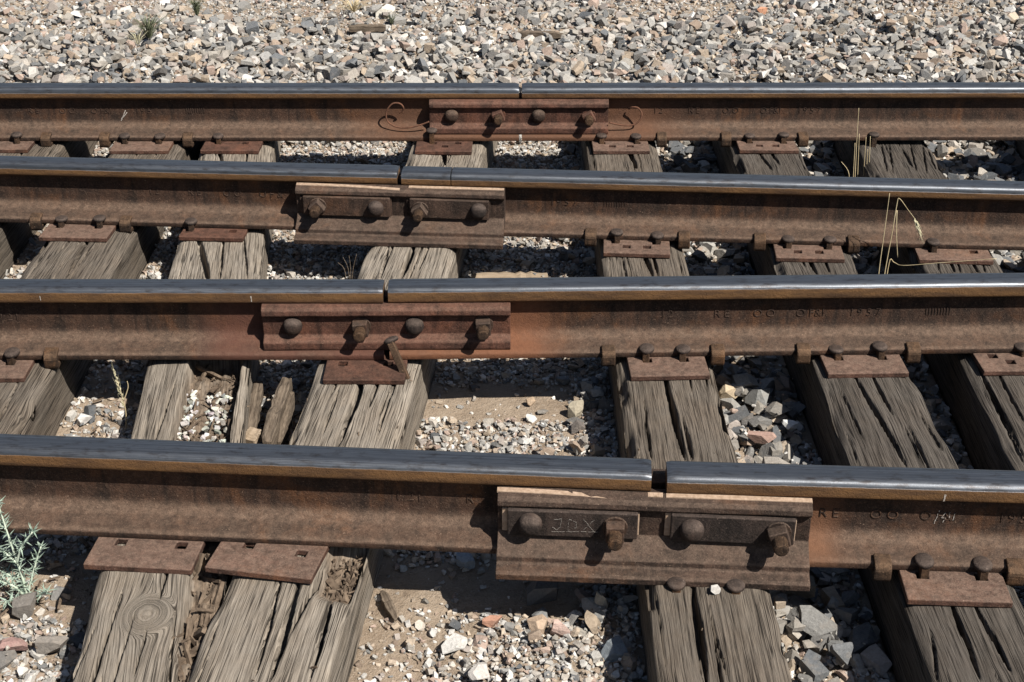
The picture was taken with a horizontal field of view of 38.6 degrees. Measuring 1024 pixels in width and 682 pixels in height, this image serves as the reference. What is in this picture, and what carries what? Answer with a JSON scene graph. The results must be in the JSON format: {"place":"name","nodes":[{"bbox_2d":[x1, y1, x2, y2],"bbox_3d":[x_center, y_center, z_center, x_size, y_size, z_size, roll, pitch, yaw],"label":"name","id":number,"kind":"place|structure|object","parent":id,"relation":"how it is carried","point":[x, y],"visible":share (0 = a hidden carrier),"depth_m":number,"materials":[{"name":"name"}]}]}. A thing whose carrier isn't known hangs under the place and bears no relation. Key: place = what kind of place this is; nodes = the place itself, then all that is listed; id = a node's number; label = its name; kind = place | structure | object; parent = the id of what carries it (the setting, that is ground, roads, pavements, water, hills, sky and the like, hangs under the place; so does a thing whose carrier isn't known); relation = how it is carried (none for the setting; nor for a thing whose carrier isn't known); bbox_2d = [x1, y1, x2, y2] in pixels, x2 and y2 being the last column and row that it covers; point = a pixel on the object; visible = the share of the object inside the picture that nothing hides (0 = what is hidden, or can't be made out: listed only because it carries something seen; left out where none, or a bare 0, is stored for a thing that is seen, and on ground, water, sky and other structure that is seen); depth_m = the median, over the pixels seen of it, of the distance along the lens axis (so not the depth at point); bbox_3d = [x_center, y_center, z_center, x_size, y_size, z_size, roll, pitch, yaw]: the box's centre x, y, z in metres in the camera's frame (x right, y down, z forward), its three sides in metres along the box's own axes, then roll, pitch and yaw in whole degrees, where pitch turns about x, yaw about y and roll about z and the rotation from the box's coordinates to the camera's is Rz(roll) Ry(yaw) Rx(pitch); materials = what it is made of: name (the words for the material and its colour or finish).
{"place":"outdoors","nodes":[
{"label":"outdoors","id":0,"kind":"place"},
{"bbox_2d":[0,0,1023,149],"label":"ballast gravel","id":1,"kind":"structure","parent":0,"point":[967,33],"depth_m":6.22,"materials":[{"name":"gravel"}]},
{"bbox_2d":[128,12,168,37],"bbox_3d":[-1.557,-1.352,6.258,0.180,0.110,0.154,19,33,31],"label":"weed","id":2,"kind":"object","parent":1,"relation":"on","point":[149,31],"visible":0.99,"depth_m":6.26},
{"bbox_2d":[349,24,385,32],"bbox_3d":[-0.632,-1.367,6.385,0.160,0.037,0.039,-2,28,-2],"label":"wood stick","id":3,"kind":"object","parent":1,"relation":"on","point":[363,28],"visible":1,"depth_m":6.37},
{"bbox_2d":[376,4,394,18],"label":"ballast stone","id":4,"kind":"object","parent":1,"relation":"on","point":[387,7],"visible":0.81,"depth_m":6.66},
{"bbox_2d":[518,30,562,38],"bbox_3d":[0.120,-1.329,6.330,0.205,0.033,0.034,3,28,6],"label":"wood stick","id":5,"kind":"object","parent":1,"relation":"on","point":[535,33],"visible":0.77,"depth_m":6.32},
{"bbox_2d":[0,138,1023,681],"bbox_3d":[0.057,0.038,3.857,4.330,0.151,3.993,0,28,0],"label":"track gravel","id":6,"kind":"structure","parent":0,"point":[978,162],"depth_m":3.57,"materials":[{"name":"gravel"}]},
{"bbox_2d":[0,497,55,609],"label":"thistle plant","id":7,"kind":"object","parent":6,"relation":"on","point":[25,589],"visible":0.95,"depth_m":2.91,"materials":[{"name":"green plant"}]},
{"bbox_2d":[35,635,67,653],"bbox_3d":[-0.886,0.580,2.823,0.056,0.032,0.047,0,28,0],"label":"ballast stone","id":8,"kind":"object","parent":6,"relation":"on","point":[47,644],"visible":1,"depth_m":2.80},
{"bbox_2d":[441,633,467,653],"bbox_3d":[-0.111,0.583,2.810,0.052,0.026,0.032,-7,29,-13],"label":"ballast stone","id":9,"kind":"object","parent":6,"relation":"on","point":[453,642],"visible":1,"depth_m":2.80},
{"bbox_2d":[468,662,489,679],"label":"ballast stone","id":10,"kind":"object","parent":6,"relation":"on","point":[478,671],"visible":1,"depth_m":2.73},
{"bbox_2d":[482,615,501,627],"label":"ballast stone","id":11,"kind":"object","parent":6,"relation":"on","point":[490,621],"visible":0.98,"depth_m":2.87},
{"bbox_2d":[471,271,547,277],"bbox_3d":[-0.007,-0.180,4.288,0.226,0.037,0.057,-1,28,-1],"label":"wood board","id":12,"kind":"object","parent":6,"relation":"on","point":[520,274],"visible":0.34,"depth_m":4.28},
{"bbox_2d":[526,614,547,633],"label":"ballast stone","id":13,"kind":"object","parent":6,"relation":"on","point":[537,622],"visible":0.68,"depth_m":2.86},
{"bbox_2d":[571,420,584,433],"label":"ballast stone","id":14,"kind":"object","parent":6,"relation":"on","point":[577,425],"visible":1,"depth_m":3.53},
{"bbox_2d":[585,610,600,633],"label":"ballast stone","id":15,"kind":"object","parent":6,"relation":"on","point":[593,622],"visible":1,"depth_m":2.86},
{"bbox_2d":[594,591,608,608],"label":"ballast stone","id":16,"kind":"object","parent":6,"relation":"on","point":[601,599],"visible":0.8,"depth_m":2.91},
{"bbox_2d":[601,636,628,662],"bbox_3d":[0.199,0.591,2.795,0.059,0.035,0.045,0,28,0],"label":"ballast stone","id":17,"kind":"object","parent":6,"relation":"on","point":[614,649],"visible":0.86,"depth_m":2.78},
{"bbox_2d":[747,431,776,443],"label":"ballast stone","id":18,"kind":"object","parent":6,"relation":"on","point":[761,437],"visible":1,"depth_m":3.46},
{"bbox_2d":[784,575,815,598],"bbox_3d":[0.586,0.497,2.986,0.061,0.049,0.046,0,28,0],"label":"ballast stone","id":19,"kind":"object","parent":6,"relation":"on","point":[808,594],"visible":0.4,"depth_m":2.97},
{"bbox_2d":[798,605,836,635],"bbox_3d":[0.602,0.555,2.875,0.068,0.051,0.047,0,28,0],"label":"ballast stone","id":20,"kind":"object","parent":6,"relation":"on","point":[815,621],"visible":1,"depth_m":2.86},
{"bbox_2d":[830,642,852,664],"bbox_3d":[0.632,0.598,2.798,0.043,0.042,0.034,0,28,0],"label":"ballast stone","id":21,"kind":"object","parent":6,"relation":"on","point":[842,652],"visible":1,"depth_m":2.78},
{"bbox_2d":[878,193,996,273],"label":"dry grass","id":22,"kind":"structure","parent":6,"relation":"on","point":[917,226],"depth_m":4.01,"materials":[{"name":"plant"}]},
{"bbox_2d":[0,0,1023,681],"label":"ground","id":23,"kind":"structure","parent":0,"point":[416,584],"depth_m":3.08,"materials":[{"name":"gravel"}]},
{"bbox_2d":[0,637,27,650],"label":"ballast stone","id":24,"kind":"object","parent":23,"relation":"on","point":[15,643],"visible":1,"depth_m":2.80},
{"bbox_2d":[11,591,37,618],"bbox_3d":[-0.979,0.529,2.921,0.052,0.038,0.044,0,28,0],"label":"ballast stone","id":25,"kind":"object","parent":23,"relation":"on","point":[24,604],"visible":1,"depth_m":2.90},
{"bbox_2d":[0,141,97,278],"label":"wooden tie","id":26,"kind":"object","parent":23,"relation":"on","point":[14,240],"visible":0.09,"depth_m":4.51,"materials":[{"name":"brown wood"}]},
{"bbox_2d":[0,141,36,152],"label":"tie plate","id":27,"kind":"object","parent":26,"relation":"on","point":[13,147],"visible":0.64,"depth_m":4.83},
{"bbox_2d":[0,156,399,229],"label":"rail","id":28,"kind":"object","parent":26,"relation":"on","point":[205,194],"visible":0.91,"depth_m":4.24,"materials":[{"name":"metal"}]},
{"bbox_2d":[29,213,46,230],"bbox_3d":[-1.385,-0.372,4.305,0.033,0.046,0.138,1,28,1],"label":"rail anchor","id":29,"kind":"object","parent":28,"relation":"attached to","point":[36,223],"visible":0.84,"depth_m":4.25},
{"bbox_2d":[119,215,135,232],"bbox_3d":[-1.117,-0.363,4.289,0.033,0.046,0.139,2,28,4],"label":"rail anchor","id":30,"kind":"object","parent":28,"relation":"attached to","point":[125,226],"visible":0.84,"depth_m":4.23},
{"bbox_2d":[294,175,505,249],"bbox_3d":[-0.317,-0.392,4.228,0.598,0.153,0.259,2,28,3],"label":"joint bar","id":31,"kind":"object","parent":28,"relation":"attached to","point":[390,215],"visible":0.93,"depth_m":4.16,"materials":[{"name":"metal"}]},
{"bbox_2d":[0,141,201,536],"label":"wooden tie","id":32,"kind":"object","parent":23,"relation":"on","point":[39,400],"visible":0.23,"depth_m":4.00,"materials":[{"name":"brown wood"}]},
{"bbox_2d":[0,360,36,381],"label":"tie plate","id":33,"kind":"object","parent":32,"relation":"on","point":[19,370],"visible":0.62,"depth_m":3.48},
{"bbox_2d":[0,279,385,359],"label":"rail","id":34,"kind":"object","parent":33,"relation":"on","point":[146,319],"visible":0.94,"depth_m":3.53,"materials":[{"name":"metal"}]},
{"bbox_2d":[4,347,19,364],"bbox_3d":[-1.205,0.068,3.543,0.037,0.110,0.042,3,31,5],"label":"track spike","id":35,"kind":"object","parent":34,"relation":"attached to","point":[11,354],"visible":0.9,"depth_m":3.51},
{"bbox_2d":[43,347,61,368],"bbox_3d":[-1.113,0.018,3.570,0.033,0.046,0.139,-1,28,-3],"label":"rail anchor","id":36,"kind":"object","parent":34,"relation":"attached to","point":[50,358],"visible":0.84,"depth_m":3.51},
{"bbox_2d":[261,290,510,350],"bbox_3d":[-0.302,-0.046,3.538,0.596,0.116,0.164,0,28,-1],"label":"joint bar","id":37,"kind":"object","parent":34,"relation":"attached to","point":[411,326],"visible":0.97,"depth_m":3.51,"materials":[{"name":"metal"}]},
{"bbox_2d":[39,224,118,241],"bbox_3d":[-1.249,-0.365,4.319,0.198,0.014,0.320,1,28,3],"label":"tie plate","id":38,"kind":"object","parent":32,"relation":"on","point":[76,232],"visible":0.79,"depth_m":4.20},
{"bbox_2d":[109,141,174,153],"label":"tie plate","id":39,"kind":"object","parent":32,"relation":"on","point":[141,147],"visible":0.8,"depth_m":4.83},
{"bbox_2d":[0,434,651,553],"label":"rail","id":40,"kind":"object","parent":32,"relation":"on","point":[397,499],"visible":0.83,"depth_m":2.86,"materials":[{"name":"metal"}]},
{"bbox_2d":[111,365,128,428],"bbox_3d":[-0.937,0.130,3.511,0.035,0.191,0.015,7,29,13],"label":"dry weed","id":41,"kind":"object","parent":23,"relation":"on","point":[119,390],"visible":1,"depth_m":3.50,"materials":[{"name":"plant"}]},
{"bbox_2d":[73,141,280,681],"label":"wooden tie","id":42,"kind":"object","parent":23,"relation":"on","point":[136,621],"visible":0.45,"depth_m":2.90,"materials":[{"name":"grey wood"}]},
{"bbox_2d":[83,537,206,574],"bbox_3d":[-0.706,0.364,2.942,0.213,0.014,0.318,2,28,4],"label":"tie plate","id":43,"kind":"object","parent":42,"relation":"on","point":[147,555],"visible":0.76,"depth_m":2.83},
{"bbox_2d":[177,389,232,441],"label":"white gravel","id":44,"kind":"structure","parent":42,"relation":"on","point":[216,412],"depth_m":3.39,"materials":[{"name":"gravel"}]},
{"bbox_2d":[179,227,249,241],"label":"tie plate","id":45,"kind":"object","parent":42,"relation":"on","point":[220,234],"visible":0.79,"depth_m":4.20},
{"bbox_2d":[200,141,263,153],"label":"tie plate","id":46,"kind":"object","parent":42,"relation":"on","point":[235,147],"visible":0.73,"depth_m":4.83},
{"bbox_2d":[0,83,518,140],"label":"rail","id":47,"kind":"object","parent":46,"relation":"on","point":[229,111],"visible":0.96,"depth_m":4.88,"materials":[{"name":"metal"}]},
{"bbox_2d":[40,132,55,146],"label":"rail anchor","id":48,"kind":"object","parent":47,"relation":"attached to","point":[45,139],"visible":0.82,"depth_m":4.86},
{"bbox_2d":[99,132,113,147],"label":"rail anchor","id":49,"kind":"object","parent":47,"relation":"attached to","point":[104,141],"visible":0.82,"depth_m":4.86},
{"bbox_2d":[182,132,195,147],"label":"rail anchor","id":50,"kind":"object","parent":47,"relation":"attached to","point":[187,140],"visible":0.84,"depth_m":4.86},
{"bbox_2d":[385,102,428,128],"bbox_3d":[-0.348,-0.751,4.857,0.149,0.088,0.025,5,28,8],"label":"bond wire","id":51,"kind":"object","parent":47,"relation":"attached to","point":[391,104],"visible":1,"depth_m":4.86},
{"bbox_2d":[245,427,261,443],"bbox_3d":[-0.602,0.224,3.390,0.038,0.031,0.043,9,40,17],"label":"wood block","id":52,"kind":"object","parent":42,"relation":"on","point":[253,434],"depth_m":3.38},
{"bbox_2d":[248,381,262,428],"bbox_3d":[-0.622,0.176,3.515,0.031,0.034,0.273,-2,29,-3],"label":"wood remnant","id":53,"kind":"object","parent":42,"relation":"on","point":[255,408],"visible":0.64,"depth_m":3.53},
{"bbox_2d":[188,141,497,681],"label":"wooden tie","id":54,"kind":"object","parent":23,"relation":"on","point":[263,630],"visible":0.44,"depth_m":2.85,"materials":[{"name":"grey wood"}]},
{"bbox_2d":[205,542,329,583],"bbox_3d":[-0.454,0.375,2.921,0.212,0.014,0.328,5,27,9],"label":"tie plate","id":55,"kind":"object","parent":54,"relation":"on","point":[280,562],"visible":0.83,"depth_m":2.81,"materials":[{"name":"metal"}]},
{"bbox_2d":[323,350,407,384],"bbox_3d":[-0.350,0.021,3.590,0.194,0.014,0.322,0,28,0],"label":"tie plate","id":56,"kind":"object","parent":54,"relation":"on","point":[385,371],"visible":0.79,"depth_m":3.48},
{"bbox_2d":[384,336,409,379],"bbox_3d":[-0.271,0.041,3.490,0.037,0.110,0.042,-22,6,10],"label":"track spike","id":57,"kind":"object","parent":56,"relation":"on","point":[389,342],"visible":0.96,"depth_m":3.47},
{"bbox_2d":[415,141,472,154],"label":"tie plate","id":58,"kind":"object","parent":54,"relation":"on","point":[446,148],"visible":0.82,"depth_m":4.82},
{"bbox_2d":[332,0,373,11],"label":"dry tuft","id":59,"kind":"object","parent":23,"relation":"on","point":[355,5],"visible":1,"depth_m":6.64,"materials":[{"name":"plant"}]},
{"bbox_2d":[0,162,724,681],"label":"wood crumbs","id":60,"kind":"object","parent":23,"relation":"on","point":[336,590],"visible":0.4,"depth_m":2.83,"materials":[{"name":"wood"}]},
{"bbox_2d":[261,377,292,443],"bbox_3d":[-0.556,0.173,3.466,0.034,0.063,0.276,1,31,2],"label":"wood remnant","id":61,"kind":"object","parent":60,"relation":"on","point":[271,428],"visible":0.88,"depth_m":3.43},
{"bbox_2d":[277,391,294,444],"bbox_3d":[-0.537,0.186,3.478,0.024,0.048,0.200,1,34,2],"label":"wood remnant","id":62,"kind":"object","parent":61,"relation":"on","point":[286,423],"visible":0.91,"depth_m":3.46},
{"bbox_2d":[380,590,396,620],"bbox_3d":[-0.247,0.529,2.921,0.020,0.017,0.103,-10,28,-18],"label":"wood splinter","id":63,"kind":"object","parent":23,"relation":"on","point":[389,606],"visible":1,"depth_m":2.91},
{"bbox_2d":[456,552,474,568],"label":"ballast stone","id":64,"kind":"object","parent":23,"relation":"on","point":[465,560],"visible":0.95,"depth_m":3.04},
{"bbox_2d":[527,581,557,605],"bbox_3d":[0.062,0.505,2.966,0.065,0.050,0.054,0,28,0],"label":"ballast stone","id":65,"kind":"object","parent":23,"relation":"on","point":[538,592],"visible":0.75,"depth_m":2.94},
{"bbox_2d":[550,619,569,636],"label":"ballast stone","id":66,"kind":"object","parent":23,"relation":"on","point":[559,628],"visible":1,"depth_m":2.85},
{"bbox_2d":[568,400,583,417],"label":"ballast stone","id":67,"kind":"object","parent":23,"relation":"on","point":[575,408],"visible":0.91,"depth_m":3.59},
{"bbox_2d":[580,141,791,681],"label":"wooden tie","id":68,"kind":"object","parent":23,"relation":"on","point":[659,423],"visible":0.31,"depth_m":3.16,"materials":[{"name":"brown wood"}]},
{"bbox_2d":[591,141,649,153],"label":"tie plate","id":69,"kind":"object","parent":68,"relation":"on","point":[620,147],"visible":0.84,"depth_m":4.83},
{"bbox_2d":[603,239,669,257],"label":"tie plate","id":70,"kind":"object","parent":68,"relation":"on","point":[637,248],"visible":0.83,"depth_m":4.10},
{"bbox_2d":[626,356,709,380],"bbox_3d":[0.371,0.013,3.606,0.189,0.014,0.320,-1,28,-1],"label":"tie plate","id":71,"kind":"object","parent":68,"relation":"on","point":[675,368],"visible":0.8,"depth_m":3.49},
{"bbox_2d":[666,577,685,592],"bbox_3d":[0.311,0.499,2.787,0.037,0.110,0.042,1,28,3],"label":"track spike","id":72,"kind":"object","parent":68,"relation":"in","point":[676,584],"visible":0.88,"depth_m":2.75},
{"bbox_2d":[718,381,736,398],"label":"ballast stone","id":73,"kind":"object","parent":23,"relation":"on","point":[727,389],"visible":0.86,"depth_m":3.66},
{"bbox_2d":[742,389,769,404],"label":"ballast stone","id":74,"kind":"object","parent":23,"relation":"on","point":[753,396],"visible":0.95,"depth_m":3.65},
{"bbox_2d":[781,419,797,431],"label":"ballast stone","id":75,"kind":"object","parent":23,"relation":"on","point":[790,425],"visible":1,"depth_m":3.51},
{"bbox_2d":[711,141,1023,681],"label":"wooden tie","id":76,"kind":"object","parent":23,"relation":"on","point":[879,422],"visible":0.4,"depth_m":3.20,"materials":[{"name":"brown wood"}]},
{"bbox_2d":[735,141,798,153],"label":"tie plate","id":77,"kind":"object","parent":76,"relation":"on","point":[769,147],"visible":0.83,"depth_m":4.82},
{"bbox_2d":[772,244,844,262],"bbox_3d":[0.840,-0.299,4.194,0.189,0.014,0.315,2,29,4],"label":"tie plate","id":78,"kind":"object","parent":76,"relation":"on","point":[809,253],"visible":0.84,"depth_m":4.08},
{"bbox_2d":[818,354,908,377],"bbox_3d":[0.845,0.007,3.616,0.194,0.015,0.318,-1,29,-1],"label":"tie plate","id":79,"kind":"object","parent":76,"relation":"on","point":[866,366],"visible":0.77,"depth_m":3.50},
{"bbox_2d":[897,570,1012,607],"bbox_3d":[0.840,0.413,2.849,0.193,0.014,0.318,1,28,3],"label":"tie plate","id":80,"kind":"object","parent":76,"relation":"on","point":[946,588],"visible":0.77,"depth_m":2.73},
{"bbox_2d":[665,461,1023,572],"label":"rail","id":81,"kind":"object","parent":80,"relation":"on","point":[956,520],"visible":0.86,"depth_m":2.79,"materials":[{"name":"metal"}]},
{"bbox_2d":[495,469,812,590],"bbox_3d":[0.272,0.341,2.844,0.597,0.153,0.259,2,28,3],"label":"joint bar","id":82,"kind":"object","parent":81,"relation":"attached to","point":[657,534],"visible":0.91,"depth_m":2.78,"materials":[{"name":"metal"}]},
{"bbox_2d":[726,579,744,594],"bbox_3d":[0.422,0.502,2.781,0.037,0.110,0.042,1,28,3],"label":"track spike","id":83,"kind":"object","parent":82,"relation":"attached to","point":[735,586],"visible":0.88,"depth_m":2.75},
{"bbox_2d":[870,553,891,581],"bbox_3d":[0.708,0.409,2.831,0.033,0.046,0.138,2,28,3],"label":"rail anchor","id":84,"kind":"object","parent":81,"relation":"attached to","point":[881,570],"visible":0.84,"depth_m":2.77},
{"bbox_2d":[914,553,933,578],"bbox_3d":[0.783,0.458,2.799,0.037,0.110,0.042,1,30,1],"label":"track spike","id":85,"kind":"object","parent":81,"relation":"attached to","point":[924,562],"visible":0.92,"depth_m":2.77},
{"bbox_2d":[972,556,992,580],"bbox_3d":[0.893,0.463,2.795,0.037,0.110,0.042,0,30,0],"label":"track spike","id":86,"kind":"object","parent":81,"relation":"attached to","point":[983,565],"visible":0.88,"depth_m":2.76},
{"bbox_2d":[1002,558,1023,585],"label":"rail anchor","id":87,"kind":"object","parent":81,"relation":"attached to","point":[1013,575],"visible":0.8,"depth_m":2.76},
{"bbox_2d":[832,140,1023,470],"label":"wooden tie","id":88,"kind":"object","parent":23,"relation":"on","point":[987,413],"visible":0.34,"depth_m":3.60,"materials":[{"name":"brown wood"}]},
{"bbox_2d":[388,273,1023,359],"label":"rail","id":89,"kind":"object","parent":88,"relation":"on","point":[738,315],"visible":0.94,"depth_m":3.55,"materials":[{"name":"metal"}]},
{"bbox_2d":[601,345,615,365],"bbox_3d":[0.233,0.011,3.580,0.033,0.046,0.138,0,28,-1],"label":"rail anchor","id":90,"kind":"object","parent":89,"relation":"attached to","point":[608,357],"visible":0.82,"depth_m":3.52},
{"bbox_2d":[639,343,653,362],"bbox_3d":[0.326,0.059,3.553,0.037,0.110,0.042,4,30,8],"label":"track spike","id":91,"kind":"object","parent":89,"relation":"attached to","point":[646,349],"visible":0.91,"depth_m":3.52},
{"bbox_2d":[675,344,690,361],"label":"track spike","id":92,"kind":"object","parent":89,"relation":"attached to","point":[682,350],"visible":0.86,"depth_m":3.52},
{"bbox_2d":[709,344,724,364],"bbox_3d":[0.498,0.009,3.586,0.033,0.046,0.138,0,28,1],"label":"rail anchor","id":93,"kind":"object","parent":89,"relation":"attached to","point":[717,357],"visible":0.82,"depth_m":3.53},
{"bbox_2d":[794,343,810,363],"bbox_3d":[0.707,0.007,3.590,0.033,0.046,0.138,1,28,1],"label":"rail anchor","id":94,"kind":"object","parent":89,"relation":"attached to","point":[803,356],"visible":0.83,"depth_m":3.53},
{"bbox_2d":[828,344,843,360],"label":"track spike","id":95,"kind":"object","parent":89,"relation":"attached to","point":[836,351],"visible":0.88,"depth_m":3.53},
{"bbox_2d":[872,341,887,359],"bbox_3d":[0.891,0.053,3.565,0.037,0.110,0.042,-5,31,-9],"label":"track spike","id":96,"kind":"object","parent":89,"relation":"attached to","point":[880,348],"visible":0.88,"depth_m":3.53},
{"bbox_2d":[902,342,920,362],"bbox_3d":[0.975,0.005,3.596,0.033,0.046,0.138,0,28,1],"label":"rail anchor","id":97,"kind":"object","parent":89,"relation":"attached to","point":[913,355],"visible":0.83,"depth_m":3.54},
{"bbox_2d":[522,82,1023,140],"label":"rail","id":98,"kind":"object","parent":88,"relation":"on","point":[816,111],"visible":0.96,"depth_m":4.88,"materials":[{"name":"metal"}]},
{"bbox_2d":[429,93,608,134],"bbox_3d":[0.023,-0.757,4.882,0.596,0.116,0.164,0,28,0],"label":"joint bar","id":99,"kind":"object","parent":98,"relation":"attached to","point":[520,116],"visible":0.98,"depth_m":4.86,"materials":[{"name":"metal"}]},
{"bbox_2d":[656,132,666,146],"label":"rail anchor","id":100,"kind":"object","parent":98,"relation":"attached to","point":[661,141],"visible":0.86,"depth_m":4.86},
{"bbox_2d":[720,132,730,146],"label":"rail anchor","id":101,"kind":"object","parent":98,"relation":"attached to","point":[725,141],"visible":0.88,"depth_m":4.86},
{"bbox_2d":[795,132,808,146],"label":"rail anchor","id":102,"kind":"object","parent":98,"relation":"attached to","point":[803,139],"visible":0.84,"depth_m":4.86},
{"bbox_2d":[842,110,870,176],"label":"dry grass","id":103,"kind":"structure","parent":88,"relation":"on","point":[858,154],"depth_m":4.75,"materials":[{"name":"plant"}]},
{"bbox_2d":[913,248,993,264],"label":"tie plate","id":104,"kind":"object","parent":88,"relation":"on","point":[924,256],"visible":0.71,"depth_m":4.06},
{"bbox_2d":[401,166,1023,250],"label":"rail","id":105,"kind":"object","parent":104,"relation":"on","point":[816,210],"visible":0.92,"depth_m":4.14,"materials":[{"name":"metal"}]},
{"bbox_2d":[585,228,596,245],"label":"rail anchor","id":106,"kind":"object","parent":105,"relation":"attached to","point":[590,236],"visible":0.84,"depth_m":4.15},
{"bbox_2d":[678,230,689,248],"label":"rail anchor","id":107,"kind":"object","parent":105,"relation":"attached to","point":[683,239],"visible":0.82,"depth_m":4.13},
{"bbox_2d":[753,232,765,250],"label":"rail anchor","id":108,"kind":"object","parent":105,"relation":"attached to","point":[759,243],"visible":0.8,"depth_m":4.12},
{"bbox_2d":[845,235,859,253],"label":"rail anchor","id":109,"kind":"object","parent":105,"relation":"attached to","point":[853,247],"visible":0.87,"depth_m":4.10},
{"bbox_2d":[926,238,939,252],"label":"track spike","id":110,"kind":"object","parent":105,"relation":"attached to","point":[933,243],"visible":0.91,"depth_m":4.09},
{"bbox_2d":[970,353,1023,375],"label":"tie plate","id":111,"kind":"object","parent":88,"relation":"on","point":[998,364],"visible":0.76,"depth_m":3.51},
{"bbox_2d":[1015,140,1023,159],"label":"wooden tie","id":112,"kind":"object","parent":23,"relation":"on","point":[1020,147],"visible":0.04,"depth_m":5.26,"materials":[{"name":"brown wood"}]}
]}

